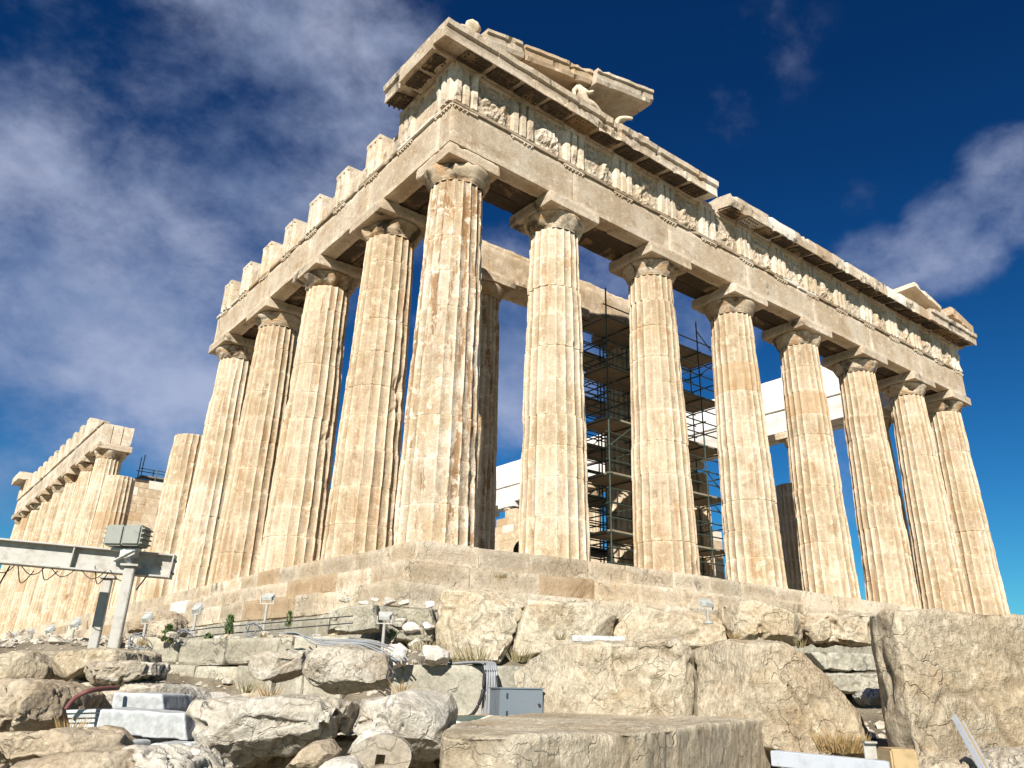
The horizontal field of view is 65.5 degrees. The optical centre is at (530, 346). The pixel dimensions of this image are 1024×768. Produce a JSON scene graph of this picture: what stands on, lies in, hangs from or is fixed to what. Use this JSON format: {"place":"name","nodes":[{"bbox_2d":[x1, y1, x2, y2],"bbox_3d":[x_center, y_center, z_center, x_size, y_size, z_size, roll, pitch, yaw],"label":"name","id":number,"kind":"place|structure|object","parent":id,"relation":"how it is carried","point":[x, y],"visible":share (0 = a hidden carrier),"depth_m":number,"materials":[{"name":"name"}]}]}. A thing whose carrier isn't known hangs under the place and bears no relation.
{"place":"outdoors","nodes":[
{"label":"outdoors","id":0,"kind":"place"},
{"bbox_2d":[112,692,191,710],"bbox_3d":[-2.812,2.661,5.963,0.392,0.125,0.513,0,-23,2],"label":"marble block","id":1,"kind":"object","parent":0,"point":[165,701],"depth_m":5.75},
{"bbox_2d":[0,630,887,767],"bbox_3d":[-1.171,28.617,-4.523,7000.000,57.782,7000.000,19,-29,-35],"label":"ground","id":2,"kind":"structure","parent":0,"point":[868,712],"depth_m":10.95,"materials":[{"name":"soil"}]},
{"bbox_2d":[0,632,13,639],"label":"loose stone","id":3,"kind":"object","parent":2,"relation":"on","point":[7,635],"visible":0.49,"depth_m":12.90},
{"bbox_2d":[20,630,32,640],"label":"loose stone","id":4,"kind":"object","parent":2,"relation":"on","point":[27,635],"visible":0.69,"depth_m":13.29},
{"bbox_2d":[0,650,70,680],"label":"boulder","id":5,"kind":"object","parent":2,"relation":"on","point":[18,664],"visible":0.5,"depth_m":6.92,"materials":[{"name":"beige stone"}]},
{"bbox_2d":[45,624,55,636],"bbox_3d":[-8.792,5.341,14.509,0.220,0.519,0.136,-14,-28,31],"label":"floodlight","id":6,"kind":"object","parent":2,"relation":"on","point":[51,629],"visible":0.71,"depth_m":14.54,"materials":[{"name":"white metal"}]},
{"bbox_2d":[0,677,104,732],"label":"boulder","id":7,"kind":"object","parent":2,"relation":"on","point":[29,704],"visible":0.77,"depth_m":5.54,"materials":[{"name":"stone"}]},
{"bbox_2d":[47,636,71,643],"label":"loose stone","id":8,"kind":"object","parent":2,"relation":"on","point":[54,640],"visible":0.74,"depth_m":11.96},
{"bbox_2d":[63,632,78,638],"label":"loose stone","id":9,"kind":"object","parent":2,"relation":"on","point":[69,635],"visible":0.39,"depth_m":13.34,"materials":[{"name":"beige stone"}]},
{"bbox_2d":[10,745,134,767],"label":"boulder","id":10,"kind":"object","parent":2,"relation":"on","point":[110,757],"visible":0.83,"depth_m":3.69,"materials":[{"name":"stone"}]},
{"bbox_2d":[0,725,135,763],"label":"boulder","id":11,"kind":"object","parent":10,"relation":"on","point":[15,746],"visible":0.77,"depth_m":4.18,"materials":[{"name":"stone"}]},
{"bbox_2d":[52,711,93,727],"bbox_3d":[-2.791,2.300,4.870,0.244,0.139,0.214,19,-29,-35],"label":"grass tuft","id":12,"kind":"object","parent":11,"relation":"on","point":[81,726],"visible":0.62,"depth_m":4.88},
{"bbox_2d":[133,739,150,745],"bbox_3d":[-2.265,2.294,4.547,0.113,0.085,0.214,-2,-24,7],"label":"marble block","id":13,"kind":"object","parent":11,"relation":"on","point":[142,742],"depth_m":4.58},
{"bbox_2d":[122,743,211,767],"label":"boulder","id":14,"kind":"object","parent":10,"relation":"on","point":[174,755],"visible":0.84,"depth_m":3.84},
{"bbox_2d":[69,618,81,637],"bbox_3d":[-7.443,4.696,12.946,0.220,0.539,0.136,-14,-28,31],"label":"floodlight","id":15,"kind":"object","parent":2,"relation":"on","point":[76,622],"visible":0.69,"depth_m":12.97,"materials":[{"name":"white metal"}]},
{"bbox_2d":[70,641,83,645],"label":"loose stone","id":16,"kind":"object","parent":2,"relation":"on","point":[79,643],"visible":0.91,"depth_m":11.89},
{"bbox_2d":[0,538,176,727],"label":"beam gantry","id":17,"kind":"object","parent":2,"relation":"on","point":[37,554],"visible":0.83,"depth_m":7.70,"materials":[{"name":"metal"}]},
{"bbox_2d":[0,566,150,589],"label":"hanging cable","id":18,"kind":"object","parent":17,"relation":"hanging from","point":[8,569],"visible":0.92,"depth_m":7.63,"materials":[{"name":"black rubber"}]},
{"bbox_2d":[101,525,153,563],"bbox_3d":[-3.902,1.933,7.674,0.385,0.391,0.240,1,-23,0],"label":"twin floodlight","id":19,"kind":"object","parent":17,"relation":"on","point":[128,542],"visible":1,"depth_m":7.62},
{"bbox_2d":[66,708,112,727],"bbox_3d":[-3.064,2.599,5.526,0.218,0.156,0.250,1,-23,0],"label":"fluted marble piece","id":20,"kind":"object","parent":2,"relation":"on","point":[85,713],"visible":0.5,"depth_m":5.43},
{"bbox_2d":[64,686,119,709],"bbox_3d":[-2.990,2.423,5.489,0.127,0.157,0.371,-12,-27,28],"label":"hose","id":21,"kind":"object","parent":2,"relation":"on","point":[72,700],"visible":1,"depth_m":5.40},
{"bbox_2d":[67,680,212,711],"bbox_3d":[-3.368,2.994,6.777,1.310,0.279,0.997,1,-23,1],"label":"boulder","id":22,"kind":"object","parent":2,"relation":"on","point":[196,693],"visible":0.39,"depth_m":6.42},
{"bbox_2d":[52,646,161,681],"bbox_3d":[-3.705,2.799,6.971,0.705,0.292,0.997,2,-23,-2],"label":"boulder","id":23,"kind":"object","parent":22,"relation":"on","point":[70,664],"visible":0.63,"depth_m":6.60,"materials":[{"name":"beige stone"}]},
{"bbox_2d":[84,660,170,684],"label":"boulder","id":24,"kind":"object","parent":22,"relation":"on","point":[105,672],"visible":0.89,"depth_m":6.39,"materials":[{"name":"stone"}]},
{"bbox_2d":[96,707,194,739],"bbox_3d":[-2.489,2.507,5.298,0.626,0.182,0.350,1,-23,0],"label":"marble block","id":25,"kind":"object","parent":2,"relation":"on","point":[159,723],"depth_m":5.15,"materials":[{"name":"stone"}]},
{"bbox_2d":[141,611,153,635],"bbox_3d":[-6.060,4.443,12.521,0.220,0.519,0.136,-14,-28,31],"label":"floodlight","id":26,"kind":"object","parent":2,"relation":"on","point":[148,616],"visible":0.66,"depth_m":12.54,"materials":[{"name":"white metal"}]},
{"bbox_2d":[126,610,188,634],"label":"boulder","id":27,"kind":"object","parent":2,"relation":"on","point":[134,625],"visible":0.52,"depth_m":13.58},
{"bbox_2d":[151,740,190,744],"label":"marble block","id":28,"kind":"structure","parent":2,"relation":"on","point":[175,741],"depth_m":4.47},
{"bbox_2d":[191,743,233,767],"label":"boulder","id":29,"kind":"object","parent":2,"relation":"on","point":[213,755],"visible":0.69,"depth_m":4.14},
{"bbox_2d":[209,692,226,698],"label":"loose stone","id":30,"kind":"object","parent":2,"relation":"on","point":[215,695],"visible":0.13,"depth_m":9.84,"materials":[{"name":"white stone"}]},
{"bbox_2d":[232,677,261,692],"bbox_3d":[-2.445,2.922,6.880,0.249,0.137,0.217,19,-29,-35],"label":"grass tuft","id":31,"kind":"object","parent":2,"relation":"on","point":[250,688],"visible":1,"depth_m":6.86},
{"bbox_2d":[240,690,271,697],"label":"loose stone","id":32,"kind":"object","parent":2,"relation":"on","point":[252,694],"visible":0.1,"depth_m":10.10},
{"bbox_2d":[258,593,275,635],"bbox_3d":[-4.162,4.217,12.527,0.220,0.649,0.143,1,-23,0],"label":"floodlight","id":33,"kind":"object","parent":2,"relation":"on","point":[268,597],"visible":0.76,"depth_m":12.57,"materials":[{"name":"white metal"}]},
{"bbox_2d":[255,682,285,696],"bbox_3d":[-1.940,2.562,5.936,0.248,0.138,0.201,1,-23,0],"label":"grass tuft","id":34,"kind":"object","parent":2,"relation":"on","point":[268,694],"visible":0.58,"depth_m":5.92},
{"bbox_2d":[248,649,312,682],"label":"boulder","id":35,"kind":"object","parent":2,"relation":"on","point":[277,667],"visible":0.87,"depth_m":7.76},
{"bbox_2d":[284,610,292,627],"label":"shrub","id":36,"kind":"object","parent":2,"relation":"on","point":[289,614],"visible":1,"depth_m":11.92,"materials":[{"name":"green plant"}]},
{"bbox_2d":[286,739,341,767],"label":"boulder","id":37,"kind":"object","parent":2,"relation":"on","point":[316,754],"visible":0.88,"depth_m":3.96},
{"bbox_2d":[135,636,522,714],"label":"stone wall","id":38,"kind":"structure","parent":2,"relation":"on","point":[197,657],"depth_m":10.84,"materials":[{"name":"grey stone"}]},
{"bbox_2d":[128,632,147,649],"bbox_3d":[-5.699,4.274,11.551,0.284,0.249,0.210,1,-23,0],"label":"coiled cable","id":39,"kind":"object","parent":38,"relation":"on","point":[134,646],"visible":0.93,"depth_m":11.54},
{"bbox_2d":[133,635,151,644],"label":"grass tuft","id":40,"kind":"object","parent":38,"relation":"on","point":[143,642],"visible":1,"depth_m":11.39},
{"bbox_2d":[146,618,188,636],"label":"boulder","id":41,"kind":"object","parent":38,"relation":"on","point":[155,627],"visible":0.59,"depth_m":12.33,"materials":[{"name":"beige stone"}]},
{"bbox_2d":[190,603,203,632],"bbox_3d":[-5.413,4.391,12.875,0.220,0.469,0.136,-14,-28,31],"label":"floodlight","id":42,"kind":"object","parent":41,"relation":"on","point":[198,607],"visible":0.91,"depth_m":12.87,"materials":[{"name":"white metal"}]},
{"bbox_2d":[160,622,174,642],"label":"shrub","id":43,"kind":"object","parent":38,"relation":"on","point":[169,627],"visible":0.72,"depth_m":11.53,"materials":[{"name":"green plant"}]},
{"bbox_2d":[166,631,178,637],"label":"loose stone","id":44,"kind":"object","parent":38,"relation":"on","point":[170,634],"visible":1,"depth_m":11.37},
{"bbox_2d":[174,628,192,645],"bbox_3d":[-5.045,4.226,11.577,0.284,0.249,0.210,1,-23,0],"label":"coiled cable","id":45,"kind":"object","parent":38,"relation":"on","point":[183,630],"visible":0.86,"depth_m":11.56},
{"bbox_2d":[223,613,234,634],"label":"shrub","id":46,"kind":"object","parent":38,"relation":"on","point":[228,628],"visible":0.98,"depth_m":11.69,"materials":[{"name":"green plant"}]},
{"bbox_2d":[148,615,352,637],"bbox_3d":[-4.211,4.288,11.889,3.225,0.524,0.242,-1,-23,5],"label":"rod rail","id":47,"kind":"object","parent":38,"relation":"on","point":[329,618],"visible":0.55,"depth_m":11.90,"materials":[{"name":"grey metal"}]},
{"bbox_2d":[244,621,262,637],"bbox_3d":[-4.047,4.140,11.621,0.284,0.249,0.210,1,-23,0],"label":"coiled cable","id":48,"kind":"object","parent":38,"relation":"on","point":[247,630],"visible":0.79,"depth_m":11.61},
{"bbox_2d":[385,628,398,639],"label":"shrub","id":49,"kind":"object","parent":38,"relation":"on","point":[392,632],"visible":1,"depth_m":11.46,"materials":[{"name":"green plant"}]},
{"bbox_2d":[390,643,408,668],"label":"boulder","id":50,"kind":"object","parent":38,"relation":"on","point":[399,650],"visible":0.81,"depth_m":9.83,"materials":[{"name":"white stone"}]},
{"bbox_2d":[278,632,409,661],"bbox_3d":[-2.419,3.873,10.277,2.114,0.375,0.258,-12,-26,27],"label":"cable bundle","id":51,"kind":"object","parent":50,"relation":"on","point":[325,642],"visible":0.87,"depth_m":10.28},
{"bbox_2d":[419,645,449,666],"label":"boulder","id":52,"kind":"object","parent":38,"relation":"on","point":[433,655],"visible":1,"depth_m":9.81,"materials":[{"name":"white stone"}]},
{"bbox_2d":[449,653,462,662],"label":"grass tuft","id":53,"kind":"object","parent":38,"relation":"on","point":[452,660],"visible":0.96,"depth_m":10.09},
{"bbox_2d":[451,639,492,661],"bbox_3d":[-0.742,3.910,10.279,0.638,0.332,0.636,19,-29,-35],"label":"grass tuft","id":54,"kind":"object","parent":38,"relation":"on","point":[480,656],"visible":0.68,"depth_m":10.21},
{"bbox_2d":[447,661,497,713],"bbox_3d":[-0.692,4.165,9.693,0.262,0.628,0.991,19,-29,-35],"label":"cable bundle","id":55,"kind":"object","parent":38,"relation":"hanging from","point":[491,674],"visible":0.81,"depth_m":9.42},
{"bbox_2d":[469,663,498,714],"bbox_3d":[-0.623,4.032,9.306,0.516,0.622,0.285,8,-24,-15],"label":"hanging cable","id":56,"kind":"object","parent":38,"relation":"hanging from","point":[482,693],"visible":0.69,"depth_m":9.29,"materials":[{"name":"black rubber"}]},
{"bbox_2d":[503,644,534,661],"bbox_3d":[-0.104,4.022,10.475,0.464,0.247,0.442,19,-29,-35],"label":"grass tuft","id":57,"kind":"object","parent":38,"relation":"on","point":[517,659],"visible":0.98,"depth_m":10.37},
{"bbox_2d":[318,755,362,767],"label":"boulder","id":58,"kind":"object","parent":2,"relation":"on","point":[348,761],"visible":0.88,"depth_m":3.88,"materials":[{"name":"white stone"}]},
{"bbox_2d":[242,734,439,767],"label":"boulder","id":59,"kind":"object","parent":2,"relation":"on","point":[344,742],"visible":0.1,"depth_m":4.71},
{"bbox_2d":[185,693,359,767],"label":"boulder","id":60,"kind":"object","parent":59,"relation":"on","point":[239,731],"visible":0.91,"depth_m":4.37,"materials":[{"name":"stone"}]},
{"bbox_2d":[353,689,457,761],"bbox_3d":[-0.738,2.308,4.859,0.637,0.399,0.990,3,-23,-5],"label":"boulder","id":61,"kind":"object","parent":59,"relation":"on","point":[420,722],"visible":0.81,"depth_m":4.53,"materials":[{"name":"stone"}]},
{"bbox_2d":[302,644,394,694],"bbox_3d":[-1.734,3.162,7.792,0.838,0.462,0.894,1,-23,1],"label":"boulder","id":62,"kind":"object","parent":2,"relation":"on","point":[345,669],"visible":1,"depth_m":7.47,"materials":[{"name":"stone"}]},
{"bbox_2d":[327,604,382,634],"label":"boulder","id":63,"kind":"object","parent":2,"relation":"on","point":[363,619],"visible":0.9,"depth_m":12.76,"materials":[{"name":"grey stone"}]},
{"bbox_2d":[338,596,351,602],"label":"loose stone","id":64,"kind":"object","parent":63,"relation":"on","point":[345,599],"visible":1,"depth_m":13.10,"materials":[{"name":"white stone"}]},
{"bbox_2d":[350,733,413,767],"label":"drilled stone","id":65,"kind":"object","parent":2,"relation":"on","point":[397,751],"visible":0.98,"depth_m":4.04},
{"bbox_2d":[348,728,394,753],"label":"boulder","id":66,"kind":"object","parent":65,"relation":"on","point":[364,734],"visible":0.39,"depth_m":4.19,"materials":[{"name":"white stone"}]},
{"bbox_2d":[377,611,392,652],"bbox_3d":[-2.064,4.097,11.179,0.220,0.719,0.143,1,-23,0],"label":"floodlight","id":67,"kind":"object","parent":2,"relation":"on","point":[385,615],"visible":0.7,"depth_m":11.23,"materials":[{"name":"white metal"}]},
{"bbox_2d":[388,678,419,693],"bbox_3d":[-1.024,2.736,6.430,0.214,0.133,0.230,19,-29,-35],"label":"grass tuft","id":68,"kind":"object","parent":2,"relation":"on","point":[401,688],"visible":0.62,"depth_m":6.41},
{"bbox_2d":[384,607,436,644],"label":"boulder","id":69,"kind":"object","parent":2,"relation":"on","point":[418,616],"visible":0.66,"depth_m":12.55,"materials":[{"name":"grey stone"}]},
{"bbox_2d":[384,597,395,605],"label":"loose stone","id":70,"kind":"object","parent":69,"relation":"on","point":[388,601],"visible":1,"depth_m":13.08,"materials":[{"name":"white stone"}]},
{"bbox_2d":[388,618,405,626],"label":"loose stone","id":71,"kind":"object","parent":69,"relation":"on","point":[399,622],"visible":0.94,"depth_m":12.43,"materials":[{"name":"white stone"}]},
{"bbox_2d":[398,599,408,605],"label":"loose stone","id":72,"kind":"object","parent":69,"relation":"on","point":[404,602],"visible":1,"depth_m":13.09,"materials":[{"name":"white stone"}]},
{"bbox_2d":[402,622,419,632],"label":"loose stone","id":73,"kind":"object","parent":69,"relation":"on","point":[410,627],"visible":1,"depth_m":12.39,"materials":[{"name":"white stone"}]},
{"bbox_2d":[422,622,434,629],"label":"loose stone","id":74,"kind":"object","parent":69,"relation":"on","point":[428,626],"visible":1,"depth_m":12.42,"materials":[{"name":"white stone"}]},
{"bbox_2d":[426,601,434,607],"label":"loose stone","id":75,"kind":"object","parent":69,"relation":"on","point":[429,604],"visible":0.92,"depth_m":13.08,"materials":[{"name":"white stone"}]},
{"bbox_2d":[408,637,424,653],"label":"loose stone","id":76,"kind":"object","parent":2,"relation":"on","point":[416,640],"visible":0.39,"depth_m":12.26,"materials":[{"name":"white stone"}]},
{"bbox_2d":[407,638,446,649],"bbox_3d":[-1.470,4.261,11.455,0.570,0.206,0.587,-11,-26,26],"label":"grass tuft","id":77,"kind":"object","parent":2,"relation":"on","point":[417,647],"visible":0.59,"depth_m":11.38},
{"bbox_2d":[457,715,484,721],"bbox_3d":[-0.541,3.357,7.152,0.380,0.070,0.200,1,-23,0],"label":"timber","id":78,"kind":"object","parent":2,"relation":"on","point":[461,718],"visible":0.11,"depth_m":7.07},
{"bbox_2d":[435,589,524,663],"bbox_3d":[-0.763,4.286,12.091,1.340,1.061,1.138,1,-23,0],"label":"boulder","id":79,"kind":"object","parent":2,"relation":"on","point":[478,618],"visible":0.79,"depth_m":11.63,"materials":[{"name":"beige stone"}]},
{"bbox_2d":[0,17,1009,653],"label":"temple","id":80,"kind":"structure","parent":2,"relation":"on","point":[240,509],"depth_m":26.08,"materials":[{"name":"beige stone"}]},
{"bbox_2d":[135,455,165,482],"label":"scaffolding","id":81,"kind":"object","parent":80,"relation":"on","point":[150,478],"visible":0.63,"depth_m":51.46,"materials":[{"name":"grey metal"}]},
{"bbox_2d":[461,19,481,36],"bbox_3d":[-1.754,-8.991,22.761,0.770,0.655,0.519,10,-25,-19],"label":"lion head spout","id":82,"kind":"object","parent":80,"relation":"on","point":[473,25],"visible":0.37,"depth_m":22.64,"materials":[{"name":"beige stone"}]},
{"bbox_2d":[513,541,518,552],"bbox_3d":[0.279,6.703,25.700,0.640,0.640,1.712,-20,-31,40],"label":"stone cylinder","id":83,"kind":"object","parent":80,"relation":"on","point":[516,548],"visible":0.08,"depth_m":25.29,"materials":[{"name":"stone"}]},
{"bbox_2d":[572,82,600,109],"bbox_3d":[1.810,-7.889,25.421,1.265,0.964,0.503,19,-29,-35],"label":"statue","id":84,"kind":"object","parent":80,"relation":"on","point":[580,90],"visible":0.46,"depth_m":25.18,"materials":[{"name":"beige stone"}]},
{"bbox_2d":[615,116,632,122],"bbox_3d":[3.024,-7.316,26.053,0.687,0.488,0.226,2,-23,-2],"label":"statue","id":85,"kind":"object","parent":80,"relation":"on","point":[619,119],"visible":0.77,"depth_m":26.03,"materials":[{"name":"beige stone"}]},
{"bbox_2d":[582,287,724,578],"bbox_3d":[3.881,3.805,31.985,6.900,10.976,4.900,19,-29,-35],"label":"scaffolding","id":86,"kind":"object","parent":80,"relation":"on","point":[599,369],"visible":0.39,"depth_m":30.74,"materials":[{"name":"grey metal"}]},
{"bbox_2d":[489,687,544,715],"bbox_3d":[-0.127,3.403,6.910,0.420,0.811,0.315,9,-25,-18],"label":"electric cabinet","id":87,"kind":"object","parent":2,"relation":"on","point":[505,701],"visible":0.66,"depth_m":6.91,"materials":[{"name":"grey metal"}]},
{"bbox_2d":[553,630,567,639],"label":"grass tuft","id":88,"kind":"object","parent":2,"relation":"on","point":[557,638],"visible":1,"depth_m":11.17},
{"bbox_2d":[511,600,617,658],"bbox_3d":[0.532,4.358,12.183,1.625,0.839,1.142,1,-23,0],"label":"boulder","id":89,"kind":"object","parent":2,"relation":"on","point":[540,622],"visible":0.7,"depth_m":11.72,"materials":[{"name":"beige stone"}]},
{"bbox_2d":[514,637,694,715],"bbox_3d":[0.690,3.288,7.634,1.690,0.990,1.473,1,-23,0],"label":"boulder","id":90,"kind":"object","parent":2,"relation":"on","point":[652,677],"visible":0.66,"depth_m":7.05,"materials":[{"name":"beige stone"}]},
{"bbox_2d":[572,635,624,641],"bbox_3d":[0.690,2.974,8.087,0.535,0.063,0.102,1,-23,1],"label":"marble strip","id":91,"kind":"object","parent":90,"relation":"on","point":[579,638],"visible":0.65,"depth_m":8.04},
{"bbox_2d":[439,713,770,767],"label":"stone block","id":92,"kind":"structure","parent":2,"relation":"on","point":[558,740],"depth_m":4.32,"materials":[{"name":"beige stone"}]},
{"bbox_2d":[612,606,726,649],"bbox_3d":[2.092,4.451,12.487,1.833,0.661,1.149,1,-23,1],"label":"boulder","id":93,"kind":"object","parent":2,"relation":"on","point":[688,628],"visible":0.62,"depth_m":12.01,"materials":[{"name":"beige stone"}]},
{"bbox_2d":[698,598,713,623],"bbox_3d":[2.461,3.678,11.068,0.220,0.339,0.143,13,-26,-26],"label":"floodlight","id":94,"kind":"object","parent":2,"relation":"on","point":[705,602],"visible":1,"depth_m":11.04,"materials":[{"name":"white metal"}]},
{"bbox_2d":[726,630,741,639],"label":"grass tuft","id":95,"kind":"object","parent":2,"relation":"on","point":[733,636],"visible":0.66,"depth_m":9.87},
{"bbox_2d":[717,600,802,645],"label":"boulder","id":96,"kind":"object","parent":2,"relation":"on","point":[752,619],"visible":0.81,"depth_m":11.71,"materials":[{"name":"beige stone"}]},
{"bbox_2d":[692,639,870,767],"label":"boulder","id":97,"kind":"object","parent":2,"relation":"on","point":[788,695],"visible":0.59,"depth_m":6.76,"materials":[{"name":"beige stone"}]},
{"bbox_2d":[793,638,806,647],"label":"grass tuft","id":98,"kind":"object","parent":2,"relation":"on","point":[797,645],"visible":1,"depth_m":10.30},
{"bbox_2d":[796,612,872,647],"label":"boulder","id":99,"kind":"object","parent":2,"relation":"on","point":[827,629],"visible":0.69,"depth_m":12.05,"materials":[{"name":"beige stone"}]},
{"bbox_2d":[807,728,871,753],"bbox_3d":[2.236,2.837,5.756,0.488,0.172,0.456,19,-29,-35],"label":"grass tuft","id":100,"kind":"object","parent":2,"relation":"on","point":[839,745],"visible":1,"depth_m":5.67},
{"bbox_2d":[825,673,878,694],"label":"boulder","id":101,"kind":"object","parent":2,"relation":"on","point":[849,683],"visible":0.49,"depth_m":10.36,"materials":[{"name":"grey stone"}]},
{"bbox_2d":[804,652,875,672],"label":"boulder","id":102,"kind":"object","parent":101,"relation":"on","point":[856,662],"visible":0.77,"depth_m":10.74,"materials":[{"name":"grey stone"}]},
{"bbox_2d":[852,688,880,705],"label":"boulder","id":103,"kind":"object","parent":2,"relation":"on","point":[867,696],"visible":0.83,"depth_m":7.53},
{"bbox_2d":[876,747,918,767],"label":"timber block","id":104,"kind":"object","parent":2,"relation":"on","point":[898,757],"depth_m":4.34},
{"bbox_2d":[770,750,889,767],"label":"steel bar","id":105,"kind":"object","parent":104,"relation":"on","point":[786,759],"visible":0.91,"depth_m":4.60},
{"bbox_2d":[861,741,877,758],"bbox_3d":[1.930,2.295,4.525,0.070,0.090,0.060,1,-23,0],"label":"clamp","id":106,"kind":"object","parent":105,"relation":"attached to","point":[869,749],"visible":1,"depth_m":4.52,"materials":[{"name":"metal"}]},
{"bbox_2d":[869,608,1023,759],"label":"stone block","id":107,"kind":"object","parent":2,"relation":"on","point":[937,669],"depth_m":5.86,"materials":[{"name":"beige stone"}]},
{"bbox_2d":[917,756,977,767],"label":"boulder","id":108,"kind":"object","parent":2,"relation":"on","point":[936,762],"visible":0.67,"depth_m":4.68,"materials":[{"name":"beige stone"}]},
{"bbox_2d":[952,714,989,767],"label":"leaning rail","id":109,"kind":"object","parent":108,"relation":"on","point":[980,761],"visible":1,"depth_m":4.69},
{"bbox_2d":[959,747,1023,767],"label":"boulder","id":110,"kind":"object","parent":108,"relation":"on","point":[1000,757],"visible":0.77,"depth_m":4.66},
{"bbox_2d":[0,0,1023,614],"label":"sky","id":111,"kind":"structure","parent":0,"point":[152,151],"materials":[{"name":"blue"}]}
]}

